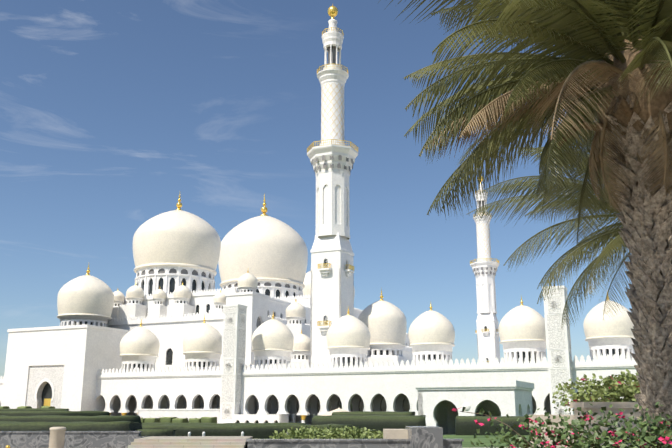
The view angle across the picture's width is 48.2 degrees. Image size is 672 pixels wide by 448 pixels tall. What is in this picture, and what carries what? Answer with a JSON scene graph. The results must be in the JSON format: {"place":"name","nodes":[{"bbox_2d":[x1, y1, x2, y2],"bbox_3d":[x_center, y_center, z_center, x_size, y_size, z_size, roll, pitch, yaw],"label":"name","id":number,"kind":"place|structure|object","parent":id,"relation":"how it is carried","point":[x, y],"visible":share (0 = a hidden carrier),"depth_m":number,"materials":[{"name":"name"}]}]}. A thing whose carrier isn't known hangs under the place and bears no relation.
{"place":"outdoors","nodes":[
{"label":"outdoors","id":0,"kind":"place"},
{"bbox_2d":[128,436,252,447],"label":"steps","id":1,"kind":"structure","parent":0,"point":[194,442],"depth_m":30.56,"materials":[{"name":"stone"}]},
{"bbox_2d":[188,431,243,435],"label":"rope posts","id":2,"kind":"object","parent":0,"point":[203,433],"visible":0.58,"depth_m":36.88,"materials":[{"name":"stone"}]},
{"bbox_2d":[0,0,631,376],"label":"sky","id":3,"kind":"structure","parent":0,"point":[112,111],"materials":[{"name":"blue"}]},
{"bbox_2d":[320,408,348,415],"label":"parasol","id":4,"kind":"object","parent":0,"point":[335,410],"visible":0.38,"depth_m":143.85,"materials":[{"name":"beige fabric"}]},
{"bbox_2d":[443,435,528,447],"bbox_3d":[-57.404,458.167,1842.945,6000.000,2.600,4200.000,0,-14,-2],"label":"ground","id":5,"kind":"structure","parent":0,"point":[466,442],"depth_m":43.98,"materials":[{"name":"green plant"}]},
{"bbox_2d":[0,406,529,438],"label":"hedges","id":6,"kind":"object","parent":5,"relation":"on","point":[30,418],"visible":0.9,"depth_m":60.63,"materials":[{"name":"green plant"}]},
{"bbox_2d":[0,19,636,434],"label":"mosque walls","id":7,"kind":"structure","parent":5,"relation":"on","point":[74,363],"depth_m":185.49,"materials":[{"name":"white stone"}]},
{"bbox_2d":[44,4,608,419],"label":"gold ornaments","id":8,"kind":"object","parent":7,"relation":"attached to","point":[332,11],"depth_m":196.92},
{"bbox_2d":[41,259,625,422],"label":"windows","id":9,"kind":"structure","parent":7,"relation":"attached to","point":[47,392],"depth_m":198.36,"materials":[{"name":"black glass"}]},
{"bbox_2d":[57,210,634,356],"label":"domes","id":10,"kind":"structure","parent":7,"relation":"on","point":[266,248],"depth_m":207.90,"materials":[{"name":"white stone"}]},
{"bbox_2d":[378,0,671,444],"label":"palm","id":11,"kind":"object","parent":5,"relation":"on","point":[585,36],"depth_m":8.16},
{"label":"plaza","id":12,"kind":"structure","parent":0,"visible":0},
{"bbox_2d":[49,427,65,447],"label":"bollard","id":13,"kind":"object","parent":12,"relation":"on","point":[57,438],"visible":1,"depth_m":31.12,"materials":[{"name":"beige stone"}]},
{"bbox_2d":[0,426,463,447],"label":"marble walls","id":14,"kind":"structure","parent":12,"relation":"on","point":[425,436],"depth_m":24.42,"materials":[{"name":"grey stone"}]},
{"bbox_2d":[269,425,382,438],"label":"shrubs","id":15,"kind":"object","parent":12,"relation":"on","point":[312,432],"depth_m":28.21,"materials":[{"name":"green plant"}]},
{"bbox_2d":[383,429,407,438],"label":"stone blocks","id":16,"kind":"structure","parent":12,"relation":"on","point":[395,433],"depth_m":24.95,"materials":[{"name":"beige stone"}]},
{"bbox_2d":[466,120,631,328],"bbox_3d":[7.399,1.040,16.646,8.364,9.458,8.173,0,-14,-2],"label":"palm","id":17,"kind":"object","parent":12,"relation":"on","point":[610,250],"visible":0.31,"depth_m":17.58,"materials":[{"name":"green plant"}]},
{"bbox_2d":[452,400,671,447],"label":"bougainvillea","id":18,"kind":"object","parent":12,"relation":"on","point":[619,436],"depth_m":6.87,"materials":[{"name":"plant"}]},
{"bbox_2d":[529,402,640,447],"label":"planter","id":19,"kind":"object","parent":12,"relation":"on","point":[626,407],"visible":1,"depth_m":12.27,"materials":[{"name":"beige stone"}]},
{"bbox_2d":[552,369,640,411],"bbox_3d":[6.547,3.175,14.110,5.137,0.939,2.365,0,-14,-2],"label":"planter shrub","id":20,"kind":"object","parent":19,"relation":"on","point":[629,390],"depth_m":13.83,"materials":[{"name":"green plant"}]}
]}

